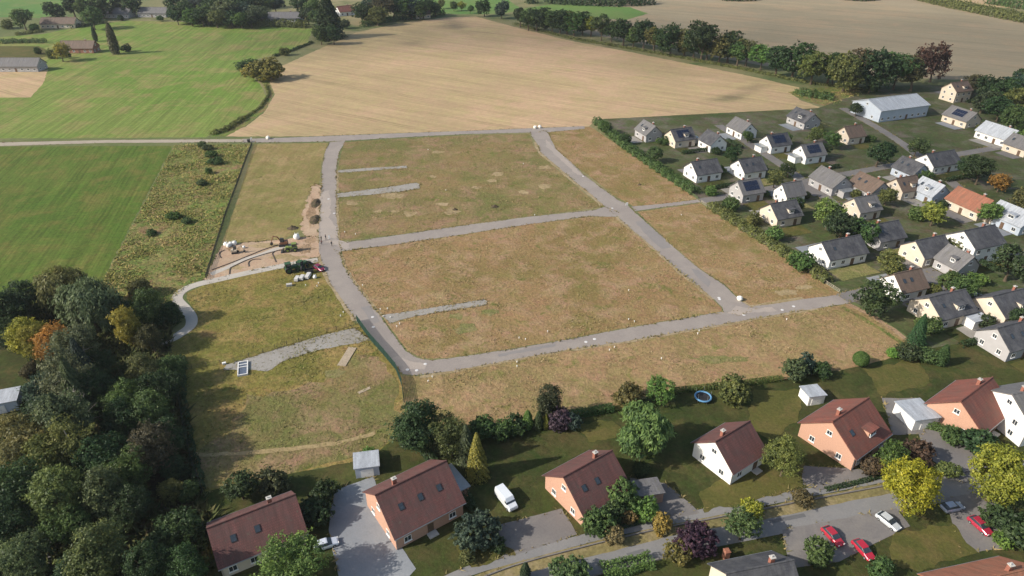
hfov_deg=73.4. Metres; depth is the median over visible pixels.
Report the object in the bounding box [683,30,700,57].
tree
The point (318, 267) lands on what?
car
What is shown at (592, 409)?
hedge
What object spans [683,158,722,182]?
house
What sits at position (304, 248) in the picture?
trodden soil
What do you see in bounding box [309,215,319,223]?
soil heap
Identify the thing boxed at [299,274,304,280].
stone pallet
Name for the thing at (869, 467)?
bush
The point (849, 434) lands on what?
house
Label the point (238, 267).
trodden soil
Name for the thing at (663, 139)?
bush
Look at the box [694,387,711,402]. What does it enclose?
trampoline
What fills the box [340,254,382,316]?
road shoulder
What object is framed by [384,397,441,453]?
tree
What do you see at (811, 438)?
window
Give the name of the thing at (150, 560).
tree
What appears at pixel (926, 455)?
bush
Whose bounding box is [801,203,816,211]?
garden lawn
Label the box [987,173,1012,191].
tree
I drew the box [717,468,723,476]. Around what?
window
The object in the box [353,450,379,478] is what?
garden shed
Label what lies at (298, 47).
hedge
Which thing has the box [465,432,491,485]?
conifer tree
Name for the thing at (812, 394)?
garden shed
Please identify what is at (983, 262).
hedge
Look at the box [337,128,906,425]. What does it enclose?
dry grass
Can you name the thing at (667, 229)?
building plot
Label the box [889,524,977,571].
dry lawn
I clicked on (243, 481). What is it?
tree
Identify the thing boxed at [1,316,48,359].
tree
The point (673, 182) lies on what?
fence
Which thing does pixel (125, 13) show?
barn
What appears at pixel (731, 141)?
hedge
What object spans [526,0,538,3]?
copse
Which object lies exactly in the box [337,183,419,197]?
side lane
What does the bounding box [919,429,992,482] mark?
driveway
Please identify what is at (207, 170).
bush
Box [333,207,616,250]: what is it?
estate road
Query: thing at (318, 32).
tree
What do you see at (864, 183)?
house
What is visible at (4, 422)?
bush
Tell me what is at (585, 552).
verge
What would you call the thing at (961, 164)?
tree
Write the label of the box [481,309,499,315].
green patch
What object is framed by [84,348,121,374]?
tree
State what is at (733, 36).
tree
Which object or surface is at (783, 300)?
road shoulder
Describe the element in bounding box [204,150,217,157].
bush
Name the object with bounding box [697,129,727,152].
house
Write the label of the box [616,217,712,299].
road shoulder
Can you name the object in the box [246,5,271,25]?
tree
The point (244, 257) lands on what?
kerb edging
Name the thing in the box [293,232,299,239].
bulk bag
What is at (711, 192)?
bush
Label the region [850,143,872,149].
garden lawn
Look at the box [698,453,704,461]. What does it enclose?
window
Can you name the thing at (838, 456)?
window
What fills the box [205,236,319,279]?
sand area
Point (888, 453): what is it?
tree
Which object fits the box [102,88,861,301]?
weeds
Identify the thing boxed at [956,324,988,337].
driveway
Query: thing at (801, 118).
house
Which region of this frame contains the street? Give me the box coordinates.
[520,463,1023,575]
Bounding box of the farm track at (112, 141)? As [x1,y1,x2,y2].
[0,139,242,145]
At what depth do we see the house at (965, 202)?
236.38 m
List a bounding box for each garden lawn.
[0,350,28,417]
[195,342,1023,575]
[676,146,695,152]
[698,180,726,187]
[743,201,767,209]
[756,131,765,136]
[761,178,772,185]
[774,152,788,158]
[782,225,812,236]
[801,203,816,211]
[806,162,834,169]
[828,263,880,280]
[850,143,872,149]
[867,218,887,223]
[883,248,904,258]
[936,171,969,180]
[943,328,971,343]
[977,265,990,272]
[1010,360,1023,372]
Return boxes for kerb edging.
[211,245,277,269]
[231,249,282,267]
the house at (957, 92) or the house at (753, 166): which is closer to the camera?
the house at (753, 166)
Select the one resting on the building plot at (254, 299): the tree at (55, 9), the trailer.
the trailer
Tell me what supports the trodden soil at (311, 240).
on the sand area
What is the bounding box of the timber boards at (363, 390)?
[358,386,370,393]
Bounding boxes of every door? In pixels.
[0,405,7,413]
[361,468,373,477]
[427,522,433,532]
[811,397,821,404]
[919,421,931,429]
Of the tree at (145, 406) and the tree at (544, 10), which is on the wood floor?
the tree at (145, 406)
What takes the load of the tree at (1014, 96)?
on the village ground at (900, 317)
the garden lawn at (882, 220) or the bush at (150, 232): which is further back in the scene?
the garden lawn at (882, 220)
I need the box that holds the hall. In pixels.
[850,93,929,121]
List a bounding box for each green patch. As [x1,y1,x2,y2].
[325,369,345,377]
[448,313,462,319]
[450,323,476,334]
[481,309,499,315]
[690,355,748,363]
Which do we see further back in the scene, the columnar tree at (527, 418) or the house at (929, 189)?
the house at (929, 189)
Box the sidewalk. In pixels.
[445,478,884,575]
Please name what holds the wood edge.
on the stubble field at (988, 45)
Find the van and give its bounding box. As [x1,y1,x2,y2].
[494,483,517,511]
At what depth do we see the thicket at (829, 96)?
365.41 m
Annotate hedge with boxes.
[0,37,46,43]
[15,29,43,35]
[68,19,107,28]
[176,354,205,489]
[183,18,308,28]
[209,115,246,134]
[245,83,269,116]
[272,41,313,56]
[359,8,445,26]
[395,430,477,512]
[513,22,867,89]
[568,403,614,417]
[585,520,651,534]
[592,116,701,194]
[598,549,656,575]
[674,375,784,393]
[681,147,707,154]
[704,181,734,189]
[706,201,833,283]
[726,138,742,148]
[815,164,841,168]
[824,474,882,491]
[925,421,984,443]
[944,174,977,181]
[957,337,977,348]
[979,258,996,271]
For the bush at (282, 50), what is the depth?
449.35 m
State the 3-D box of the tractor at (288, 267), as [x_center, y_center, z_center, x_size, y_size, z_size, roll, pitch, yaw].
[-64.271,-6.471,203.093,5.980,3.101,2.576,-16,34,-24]
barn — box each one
[0,57,47,71]
[104,7,135,17]
[137,7,169,17]
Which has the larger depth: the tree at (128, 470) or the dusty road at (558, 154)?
the dusty road at (558, 154)
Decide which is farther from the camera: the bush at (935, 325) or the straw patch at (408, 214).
the straw patch at (408, 214)
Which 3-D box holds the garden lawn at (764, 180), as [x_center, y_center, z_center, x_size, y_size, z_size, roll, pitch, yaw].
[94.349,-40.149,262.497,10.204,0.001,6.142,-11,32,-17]
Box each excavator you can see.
[231,245,244,253]
[270,236,287,246]
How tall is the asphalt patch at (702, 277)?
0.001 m
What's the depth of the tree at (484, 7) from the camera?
574.02 m
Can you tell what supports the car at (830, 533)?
on the driveway at (869, 529)
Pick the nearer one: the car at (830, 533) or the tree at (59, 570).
the tree at (59, 570)
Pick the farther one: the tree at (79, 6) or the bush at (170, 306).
the tree at (79, 6)
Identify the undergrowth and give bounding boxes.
[0,308,220,575]
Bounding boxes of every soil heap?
[287,225,298,229]
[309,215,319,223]
[311,198,320,207]
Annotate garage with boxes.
[630,477,665,503]
[892,398,941,430]
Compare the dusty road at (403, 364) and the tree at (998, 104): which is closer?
the dusty road at (403, 364)
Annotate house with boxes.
[206,491,307,575]
[362,459,470,549]
[542,449,630,526]
[634,119,663,142]
[663,125,698,147]
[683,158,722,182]
[691,420,766,484]
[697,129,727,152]
[707,550,798,575]
[726,116,758,139]
[728,177,765,202]
[729,154,767,179]
[754,132,792,153]
[758,199,803,227]
[773,178,806,202]
[786,106,820,129]
[787,140,827,164]
[797,397,892,469]
[807,233,869,268]
[808,165,854,198]
[835,122,866,144]
[843,192,883,219]
[850,171,889,198]
[864,219,907,250]
[877,265,929,301]
[886,174,918,199]
[890,155,928,176]
[898,232,948,267]
[907,286,979,328]
[914,149,960,173]
[914,176,949,203]
[917,556,1023,575]
[923,376,1004,438]
[932,243,981,275]
[938,79,973,102]
[941,105,981,128]
[944,186,994,223]
[946,222,1006,261]
[971,285,1023,323]
[973,316,1023,361]
[974,120,1018,145]
[988,199,1023,235]
[991,382,1023,446]
[1001,132,1023,157]
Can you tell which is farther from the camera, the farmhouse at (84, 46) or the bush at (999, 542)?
the farmhouse at (84, 46)
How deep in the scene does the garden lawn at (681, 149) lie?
294.88 m
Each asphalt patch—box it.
[361,306,379,323]
[498,344,555,356]
[626,549,644,554]
[636,220,670,248]
[692,269,710,286]
[768,513,805,523]
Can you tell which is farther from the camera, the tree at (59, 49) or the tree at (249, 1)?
the tree at (249, 1)
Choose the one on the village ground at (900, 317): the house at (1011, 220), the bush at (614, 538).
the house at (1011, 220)
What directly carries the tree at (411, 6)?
on the ground at (508, 18)
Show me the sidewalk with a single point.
(574, 541)
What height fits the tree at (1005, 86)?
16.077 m
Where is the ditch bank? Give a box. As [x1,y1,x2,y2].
[210,76,273,136]
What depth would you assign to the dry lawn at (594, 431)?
144.77 m
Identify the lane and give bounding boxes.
[223,328,368,370]
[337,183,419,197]
[338,166,406,172]
[382,299,486,322]
[631,199,699,210]
[698,145,1001,202]
[714,125,947,291]
[838,250,1023,302]
[839,108,1011,233]
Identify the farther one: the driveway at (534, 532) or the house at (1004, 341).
the house at (1004, 341)
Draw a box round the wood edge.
[543,0,655,6]
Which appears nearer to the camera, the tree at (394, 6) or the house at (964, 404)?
the house at (964, 404)
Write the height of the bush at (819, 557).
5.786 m
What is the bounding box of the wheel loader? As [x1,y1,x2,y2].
[281,242,297,252]
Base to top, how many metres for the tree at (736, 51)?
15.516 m
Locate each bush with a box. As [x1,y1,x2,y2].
[0,19,13,28]
[0,412,19,437]
[16,370,59,402]
[17,361,40,379]
[17,401,46,427]
[29,23,39,30]
[33,47,41,53]
[45,48,55,58]
[117,15,124,19]
[120,43,131,51]
[126,277,151,299]
[139,526,183,572]
[144,229,157,235]
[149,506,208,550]
[150,299,184,326]
[156,15,163,19]
[156,477,186,506]
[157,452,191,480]
[164,211,181,219]
[177,479,201,504]
[181,217,192,223]
[196,141,205,146]
[196,178,206,185]
[201,144,213,150]
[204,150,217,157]
[205,156,223,164]
[205,167,212,173]
[233,58,261,75]
[239,56,285,80]
[251,466,290,497]
[279,47,290,55]
[299,497,334,528]
[306,476,341,507]
[340,19,350,27]
[360,446,374,451]
[447,508,501,552]
[459,546,475,563]
[469,414,494,439]
[487,416,515,443]
[488,536,506,554]
[506,412,526,436]
[547,554,592,575]
[548,405,574,432]
[563,412,582,430]
[578,504,617,538]
[603,523,625,545]
[604,500,625,524]
[606,475,640,512]
[611,381,646,409]
[617,505,638,525]
[619,132,631,144]
[625,495,658,524]
[632,460,649,478]
[652,511,672,537]
[655,136,668,144]
[661,538,693,566]
[672,519,719,559]
[704,184,717,196]
[711,147,721,154]
[716,373,751,409]
[720,165,726,174]
[721,195,740,210]
[740,497,764,518]
[743,210,763,225]
[764,190,770,196]
[765,225,784,241]
[778,358,809,382]
[786,250,816,271]
[790,486,815,508]
[797,351,817,374]
[803,534,836,569]
[805,191,811,198]
[811,360,831,380]
[850,189,862,197]
[852,350,869,366]
[859,455,885,477]
[865,135,876,141]
[865,554,896,575]
[885,347,899,357]
[893,341,923,361]
[901,438,936,466]
[907,204,926,221]
[913,316,944,334]
[916,346,939,363]
[926,283,942,293]
[934,460,965,477]
[936,199,948,207]
[939,424,966,446]
[958,427,1002,457]
[966,271,989,285]
[978,312,996,327]
[978,501,1023,550]
[991,529,1015,549]
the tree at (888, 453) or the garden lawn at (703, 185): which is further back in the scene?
the garden lawn at (703, 185)
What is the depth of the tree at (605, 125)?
310.80 m
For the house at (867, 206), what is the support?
on the village ground at (900, 317)
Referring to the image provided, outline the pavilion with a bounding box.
[0,386,23,413]
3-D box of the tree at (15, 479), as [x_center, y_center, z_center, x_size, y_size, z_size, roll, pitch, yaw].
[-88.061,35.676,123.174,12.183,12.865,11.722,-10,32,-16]
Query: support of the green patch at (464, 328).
on the building plot at (537, 321)
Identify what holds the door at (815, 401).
in the garden shed at (812, 394)
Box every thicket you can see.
[793,87,834,100]
[917,0,1023,23]
[983,0,1023,9]
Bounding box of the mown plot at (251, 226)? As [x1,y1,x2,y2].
[222,143,327,243]
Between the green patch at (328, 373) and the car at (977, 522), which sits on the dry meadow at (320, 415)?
the green patch at (328, 373)
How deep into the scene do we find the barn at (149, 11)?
574.88 m
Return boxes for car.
[312,263,324,271]
[316,537,338,549]
[820,525,844,546]
[851,538,874,560]
[875,511,901,531]
[939,501,965,513]
[967,515,992,535]
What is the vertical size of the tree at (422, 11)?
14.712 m
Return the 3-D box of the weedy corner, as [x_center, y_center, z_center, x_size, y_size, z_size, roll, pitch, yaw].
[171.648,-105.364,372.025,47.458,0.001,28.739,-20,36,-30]
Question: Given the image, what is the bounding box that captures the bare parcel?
[0,70,47,97]
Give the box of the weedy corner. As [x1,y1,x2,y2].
[788,87,860,105]
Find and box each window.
[228,564,238,573]
[250,555,258,564]
[404,534,412,543]
[449,510,456,519]
[569,507,574,516]
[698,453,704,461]
[711,447,716,455]
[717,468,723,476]
[808,435,814,443]
[825,429,832,437]
[834,452,841,460]
[953,408,960,415]
[978,338,984,345]
[995,348,1001,355]
[1005,398,1012,406]
[1006,428,1013,436]
[1011,418,1018,426]
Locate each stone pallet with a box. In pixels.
[294,275,299,281]
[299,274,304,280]
[304,272,310,279]
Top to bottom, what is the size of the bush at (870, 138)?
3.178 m
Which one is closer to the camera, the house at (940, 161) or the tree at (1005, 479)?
the tree at (1005, 479)
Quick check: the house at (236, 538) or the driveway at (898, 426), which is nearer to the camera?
the house at (236, 538)
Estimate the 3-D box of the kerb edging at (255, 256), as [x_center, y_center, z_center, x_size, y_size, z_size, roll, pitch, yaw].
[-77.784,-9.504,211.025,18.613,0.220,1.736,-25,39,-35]
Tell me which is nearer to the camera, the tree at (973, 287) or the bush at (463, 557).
the bush at (463, 557)
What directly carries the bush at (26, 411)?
on the wood floor
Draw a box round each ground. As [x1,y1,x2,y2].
[0,0,1023,469]
[594,85,1023,348]
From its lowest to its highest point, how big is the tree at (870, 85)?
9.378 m
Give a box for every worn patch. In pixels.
[431,272,499,295]
[465,241,548,256]
[534,264,600,281]
[607,152,630,161]
[626,168,660,179]
[651,279,689,291]
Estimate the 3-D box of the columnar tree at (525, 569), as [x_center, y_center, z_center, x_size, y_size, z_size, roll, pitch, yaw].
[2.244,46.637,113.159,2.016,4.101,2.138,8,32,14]
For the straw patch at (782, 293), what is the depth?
193.12 m
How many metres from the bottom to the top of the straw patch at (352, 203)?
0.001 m
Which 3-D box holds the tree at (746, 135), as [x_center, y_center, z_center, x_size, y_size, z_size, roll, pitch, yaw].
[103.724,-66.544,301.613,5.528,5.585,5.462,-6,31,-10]
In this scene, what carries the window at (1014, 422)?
in the house at (1010, 401)
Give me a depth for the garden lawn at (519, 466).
135.98 m
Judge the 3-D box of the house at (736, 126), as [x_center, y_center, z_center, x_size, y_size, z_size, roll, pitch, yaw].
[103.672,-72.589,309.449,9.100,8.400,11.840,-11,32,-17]
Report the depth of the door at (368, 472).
133.06 m
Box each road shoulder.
[316,236,355,320]
[336,171,339,238]
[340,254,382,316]
[420,308,817,377]
[533,142,602,205]
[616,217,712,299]
[743,297,803,306]
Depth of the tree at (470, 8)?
589.70 m
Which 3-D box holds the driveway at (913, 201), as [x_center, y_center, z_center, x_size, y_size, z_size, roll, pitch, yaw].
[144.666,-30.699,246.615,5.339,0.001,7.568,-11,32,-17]
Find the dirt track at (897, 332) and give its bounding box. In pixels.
[846,303,918,345]
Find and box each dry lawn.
[456,534,515,566]
[573,420,620,441]
[699,462,804,512]
[748,389,801,439]
[862,360,929,395]
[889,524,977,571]
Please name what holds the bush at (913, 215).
on the village ground at (900, 317)
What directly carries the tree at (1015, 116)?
on the village ground at (900, 317)
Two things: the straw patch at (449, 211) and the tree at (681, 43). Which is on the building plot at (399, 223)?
the straw patch at (449, 211)
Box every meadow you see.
[0,0,113,17]
[0,21,312,138]
[0,46,48,57]
[0,146,171,302]
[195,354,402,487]
[413,0,518,13]
[524,3,647,19]
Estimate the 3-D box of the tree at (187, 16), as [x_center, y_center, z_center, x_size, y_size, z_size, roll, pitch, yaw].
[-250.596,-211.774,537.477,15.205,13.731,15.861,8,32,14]
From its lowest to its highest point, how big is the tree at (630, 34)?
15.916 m
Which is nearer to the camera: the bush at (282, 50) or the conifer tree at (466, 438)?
the conifer tree at (466, 438)
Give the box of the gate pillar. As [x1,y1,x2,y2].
[722,547,731,559]
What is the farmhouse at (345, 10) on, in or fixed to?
on the ground at (508, 18)
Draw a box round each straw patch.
[347,201,357,204]
[380,192,404,198]
[404,211,416,216]
[436,203,447,205]
[444,207,460,214]
[492,172,502,175]
[518,190,528,193]
[538,184,550,188]
[539,165,550,168]
[775,289,797,295]
[795,285,812,288]
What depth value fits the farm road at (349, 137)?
311.04 m
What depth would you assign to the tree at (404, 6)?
557.46 m
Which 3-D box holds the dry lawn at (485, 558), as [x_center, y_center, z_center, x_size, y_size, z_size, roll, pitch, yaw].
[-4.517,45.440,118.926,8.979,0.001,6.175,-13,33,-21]
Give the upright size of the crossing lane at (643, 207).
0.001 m
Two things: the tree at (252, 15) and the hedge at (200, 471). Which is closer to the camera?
the hedge at (200, 471)
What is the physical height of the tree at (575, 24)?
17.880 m
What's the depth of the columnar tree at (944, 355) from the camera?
162.17 m
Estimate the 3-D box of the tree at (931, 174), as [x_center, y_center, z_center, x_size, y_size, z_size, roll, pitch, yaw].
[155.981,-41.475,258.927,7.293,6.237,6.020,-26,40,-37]
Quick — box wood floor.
[0,304,204,575]
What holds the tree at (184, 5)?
on the meadow at (160, 79)
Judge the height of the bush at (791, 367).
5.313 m
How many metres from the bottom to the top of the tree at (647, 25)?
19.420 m
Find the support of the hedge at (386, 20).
on the ground at (508, 18)
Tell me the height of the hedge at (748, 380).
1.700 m
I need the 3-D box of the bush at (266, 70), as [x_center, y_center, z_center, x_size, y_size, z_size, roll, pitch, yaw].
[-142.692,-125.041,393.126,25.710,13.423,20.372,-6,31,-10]
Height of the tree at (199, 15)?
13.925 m
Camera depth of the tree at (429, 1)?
571.13 m
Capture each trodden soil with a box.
[227,265,243,269]
[248,242,278,247]
[268,254,309,260]
[297,243,316,253]
[304,237,316,242]
[306,197,316,226]
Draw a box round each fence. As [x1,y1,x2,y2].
[188,321,355,368]
[205,142,251,277]
[356,315,403,400]
[637,156,697,197]
[701,200,839,291]
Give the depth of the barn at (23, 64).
412.75 m
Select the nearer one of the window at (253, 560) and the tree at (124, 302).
the window at (253, 560)
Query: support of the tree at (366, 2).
on the ground at (508, 18)
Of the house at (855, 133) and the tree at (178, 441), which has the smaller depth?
the tree at (178, 441)
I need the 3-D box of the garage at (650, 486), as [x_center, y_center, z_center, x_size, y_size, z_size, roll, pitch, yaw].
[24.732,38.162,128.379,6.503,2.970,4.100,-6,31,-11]
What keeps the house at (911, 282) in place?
on the village ground at (900, 317)
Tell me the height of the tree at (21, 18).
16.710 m
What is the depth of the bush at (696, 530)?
116.55 m
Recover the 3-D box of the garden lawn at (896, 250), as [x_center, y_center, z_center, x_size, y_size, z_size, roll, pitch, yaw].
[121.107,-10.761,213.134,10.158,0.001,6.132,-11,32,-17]
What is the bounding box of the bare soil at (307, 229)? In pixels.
[299,184,320,235]
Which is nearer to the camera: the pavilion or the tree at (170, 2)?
the pavilion
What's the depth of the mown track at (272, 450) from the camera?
139.98 m
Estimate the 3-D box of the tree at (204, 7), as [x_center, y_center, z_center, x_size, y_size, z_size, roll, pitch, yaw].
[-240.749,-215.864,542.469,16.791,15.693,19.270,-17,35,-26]
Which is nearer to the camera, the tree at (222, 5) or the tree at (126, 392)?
the tree at (126, 392)
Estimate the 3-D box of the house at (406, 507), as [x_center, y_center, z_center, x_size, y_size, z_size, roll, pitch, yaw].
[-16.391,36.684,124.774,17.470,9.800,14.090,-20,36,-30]
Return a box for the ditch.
[840,306,905,344]
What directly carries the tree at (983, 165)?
on the village ground at (900, 317)
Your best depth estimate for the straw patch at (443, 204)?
245.26 m
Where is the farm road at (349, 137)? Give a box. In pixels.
[243,126,584,141]
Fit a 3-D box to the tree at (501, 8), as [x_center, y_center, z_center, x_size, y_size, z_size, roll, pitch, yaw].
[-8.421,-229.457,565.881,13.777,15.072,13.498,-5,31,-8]
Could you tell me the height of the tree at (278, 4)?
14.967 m
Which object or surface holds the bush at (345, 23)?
on the ground at (508, 18)
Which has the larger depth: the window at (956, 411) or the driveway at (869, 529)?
the window at (956, 411)
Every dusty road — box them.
[319,190,349,248]
[392,356,426,370]
[546,140,581,174]
[728,306,775,314]
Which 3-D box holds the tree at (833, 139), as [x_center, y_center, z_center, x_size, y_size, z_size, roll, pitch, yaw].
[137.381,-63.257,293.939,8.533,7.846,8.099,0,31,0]
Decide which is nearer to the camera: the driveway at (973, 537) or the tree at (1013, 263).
the driveway at (973, 537)
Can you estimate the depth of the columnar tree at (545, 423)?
143.88 m
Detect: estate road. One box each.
[318,141,848,374]
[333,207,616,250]
[530,132,754,315]
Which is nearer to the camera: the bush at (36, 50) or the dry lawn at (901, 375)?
the dry lawn at (901, 375)
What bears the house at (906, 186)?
on the village ground at (900, 317)
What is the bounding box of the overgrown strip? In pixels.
[103,144,249,303]
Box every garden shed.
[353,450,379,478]
[798,384,827,405]
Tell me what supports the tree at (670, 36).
on the ground at (508, 18)
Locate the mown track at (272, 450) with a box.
[191,430,375,456]
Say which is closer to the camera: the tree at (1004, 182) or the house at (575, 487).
the house at (575, 487)
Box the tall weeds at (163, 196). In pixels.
[103,143,250,302]
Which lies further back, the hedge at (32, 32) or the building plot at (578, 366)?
the hedge at (32, 32)
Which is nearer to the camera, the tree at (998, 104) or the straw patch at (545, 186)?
the straw patch at (545, 186)
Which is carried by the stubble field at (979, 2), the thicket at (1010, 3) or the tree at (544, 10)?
the thicket at (1010, 3)
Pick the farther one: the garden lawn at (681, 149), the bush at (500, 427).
the garden lawn at (681, 149)
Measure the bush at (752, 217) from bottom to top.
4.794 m
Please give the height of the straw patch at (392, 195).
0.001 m
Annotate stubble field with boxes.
[228,16,818,136]
[557,0,1023,79]
[959,0,1022,7]
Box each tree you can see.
[0,279,46,320]
[0,292,32,323]
[0,317,19,350]
[0,407,50,467]
[0,454,55,517]
[0,488,42,548]
[0,528,55,575]
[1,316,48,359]
[8,8,34,29]
[10,433,70,476]
[12,323,44,359]
[22,463,89,530]
[26,265,88,313]
[26,387,94,441]
[28,319,69,360]
[34,339,102,398]
[35,501,96,544]
[36,412,99,474]
[40,1,65,16]
[47,275,122,333]
[47,320,100,361]
[47,392,91,451]
[51,551,88,575]
[52,41,70,61]
[52,517,131,575]
[59,357,103,426]
[61,0,75,16]
[67,430,130,473]
[69,337,95,374]
[70,0,89,13]
[74,462,124,520]
[78,5,103,29]
[78,367,115,418]
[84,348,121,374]
[85,0,114,18]
[91,25,97,41]
[96,442,155,490]
[97,375,144,410]
[97,395,143,442]
[102,482,155,530]
[104,304,144,346]
[105,22,119,54]
[107,295,134,327]
[108,0,122,7]
[119,540,174,575]
[121,0,142,13]
[123,287,163,323]
[124,418,178,478]
[125,352,167,385]
[127,387,176,428]
[134,323,164,352]
[134,366,188,403]
[150,416,185,453]
[154,353,188,385]
[160,538,209,575]
[162,0,180,11]
[166,10,181,24]
[170,0,193,22]
[180,8,198,26]
[187,0,204,8]
[191,8,208,25]
[195,3,211,24]
[200,0,223,11]
[206,9,226,27]
[209,0,237,24]
[219,468,258,502]
[222,9,236,27]
[227,0,254,9]
[230,11,249,28]
[235,1,254,13]
[242,10,260,27]
[246,0,266,7]
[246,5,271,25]
[252,527,330,575]
[261,0,273,10]
[268,0,285,11]
[289,0,308,11]
[297,7,314,24]
[302,0,319,12]
[307,9,316,22]
[311,25,327,44]
[313,0,348,41]
[325,24,341,44]
[350,2,370,20]
[360,0,376,7]
[365,5,389,25]
[368,0,396,13]
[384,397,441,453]
[388,0,405,16]
[390,0,411,19]
[398,0,423,18]
[408,0,431,19]
[418,0,437,9]
[424,410,472,460]
[430,2,441,16]
[437,0,444,6]
[450,1,457,8]
[454,424,472,469]
[456,1,466,10]
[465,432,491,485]
[467,5,473,11]
[475,0,490,16]
[494,0,509,18]
[513,7,526,26]
[519,7,535,30]
[519,562,531,575]
[521,410,533,430]
[525,7,550,31]
[534,411,543,430]
[535,382,564,417]
[538,7,551,31]
[542,413,548,429]
[543,9,558,31]
[547,8,567,33]
[563,11,585,35]
[564,10,575,34]
[575,11,593,34]
[583,16,596,36]
[589,13,614,40]
[599,120,611,132]
[602,21,614,41]
[611,18,631,45]
[616,399,676,462]
[624,25,642,46]
[632,19,656,48]
[644,26,657,50]
[646,374,676,405]
[647,146,663,160]
[652,22,682,53]
[676,28,695,55]
[682,19,720,60]
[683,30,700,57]
[697,37,713,59]
[706,33,735,61]
[717,30,745,62]
[720,504,764,539]
[722,146,742,161]
[727,41,751,65]
[731,38,760,66]
[742,131,753,142]
[747,43,772,69]
[759,432,806,478]
[765,45,791,75]
[766,168,785,187]
[779,162,796,177]
[780,40,817,76]
[790,197,805,208]
[797,49,833,84]
[806,127,826,141]
[813,196,847,229]
[821,208,860,237]
[823,52,844,84]
[823,131,843,147]
[823,143,834,152]
[825,49,864,91]
[845,217,881,243]
[846,48,874,87]
[848,102,863,115]
[849,275,905,318]
[859,46,901,91]
[862,78,880,93]
[866,140,898,166]
[872,438,910,466]
[876,248,906,274]
[877,187,899,205]
[878,453,944,517]
[882,51,924,89]
[897,53,926,91]
[904,313,927,346]
[907,138,930,155]
[914,41,953,82]
[918,170,935,178]
[920,200,948,225]
[934,344,950,366]
[936,270,960,290]
[947,274,982,296]
[948,238,962,248]
[956,157,974,177]
[959,153,998,184]
[960,74,990,94]
[967,441,1023,507]
[970,89,1002,113]
[973,74,1003,95]
[976,202,1004,222]
[980,95,1014,121]
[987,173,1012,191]
[987,241,1023,282]
[989,76,1023,101]
[999,104,1023,130]
[1003,87,1023,111]
[1005,72,1023,86]
[1007,186,1023,208]
[1008,307,1023,320]
[1012,68,1023,79]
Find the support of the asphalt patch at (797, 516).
on the street
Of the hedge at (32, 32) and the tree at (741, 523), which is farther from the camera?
the hedge at (32, 32)
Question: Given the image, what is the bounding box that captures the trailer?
[304,268,317,272]
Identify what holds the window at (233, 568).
in the house at (236, 538)
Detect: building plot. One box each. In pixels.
[171,260,354,366]
[338,134,603,240]
[342,217,721,358]
[402,304,909,424]
[549,127,694,205]
[638,203,838,304]
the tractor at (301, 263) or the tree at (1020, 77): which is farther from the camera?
the tree at (1020, 77)
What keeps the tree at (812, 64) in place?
on the ground at (508, 18)
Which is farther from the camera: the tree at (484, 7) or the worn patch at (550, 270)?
the tree at (484, 7)
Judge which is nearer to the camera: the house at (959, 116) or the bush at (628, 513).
the bush at (628, 513)
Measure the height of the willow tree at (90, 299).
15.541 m
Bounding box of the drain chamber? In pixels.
[237,360,247,376]
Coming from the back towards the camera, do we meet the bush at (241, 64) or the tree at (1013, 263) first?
the bush at (241, 64)
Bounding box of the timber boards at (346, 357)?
[337,347,355,366]
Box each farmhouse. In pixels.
[39,16,80,27]
[60,39,100,52]
[262,10,303,22]
[336,4,354,15]
[416,10,430,18]
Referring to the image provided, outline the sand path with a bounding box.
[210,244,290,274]
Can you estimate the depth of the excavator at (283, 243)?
216.59 m
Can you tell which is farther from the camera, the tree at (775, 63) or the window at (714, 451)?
the tree at (775, 63)
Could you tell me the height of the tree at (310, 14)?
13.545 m
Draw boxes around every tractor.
[284,261,305,273]
[296,259,312,270]
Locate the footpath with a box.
[163,258,317,343]
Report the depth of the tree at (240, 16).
526.07 m
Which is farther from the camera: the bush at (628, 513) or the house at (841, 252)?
the house at (841, 252)
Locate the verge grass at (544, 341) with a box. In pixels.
[2,117,1008,575]
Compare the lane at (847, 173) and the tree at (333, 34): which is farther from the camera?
the tree at (333, 34)
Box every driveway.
[329,477,415,575]
[491,508,576,558]
[630,478,699,519]
[631,136,642,142]
[688,146,705,152]
[719,133,736,139]
[721,187,729,193]
[779,123,801,130]
[782,508,909,567]
[795,243,816,253]
[802,466,874,490]
[804,185,824,195]
[867,274,887,281]
[882,175,896,180]
[882,398,923,434]
[903,198,924,206]
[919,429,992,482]
[922,267,941,279]
[936,122,961,129]
[945,209,972,222]
[946,493,1001,551]
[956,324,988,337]
[970,139,1001,148]
[974,222,1010,235]
[995,151,1021,158]
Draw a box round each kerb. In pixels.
[484,460,1023,575]
[590,555,673,575]
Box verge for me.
[475,483,892,575]
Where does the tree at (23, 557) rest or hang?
on the wood floor
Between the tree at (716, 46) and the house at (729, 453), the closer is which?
the house at (729, 453)
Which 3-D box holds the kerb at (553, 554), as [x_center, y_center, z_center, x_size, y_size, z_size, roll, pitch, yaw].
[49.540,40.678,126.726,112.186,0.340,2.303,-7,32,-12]

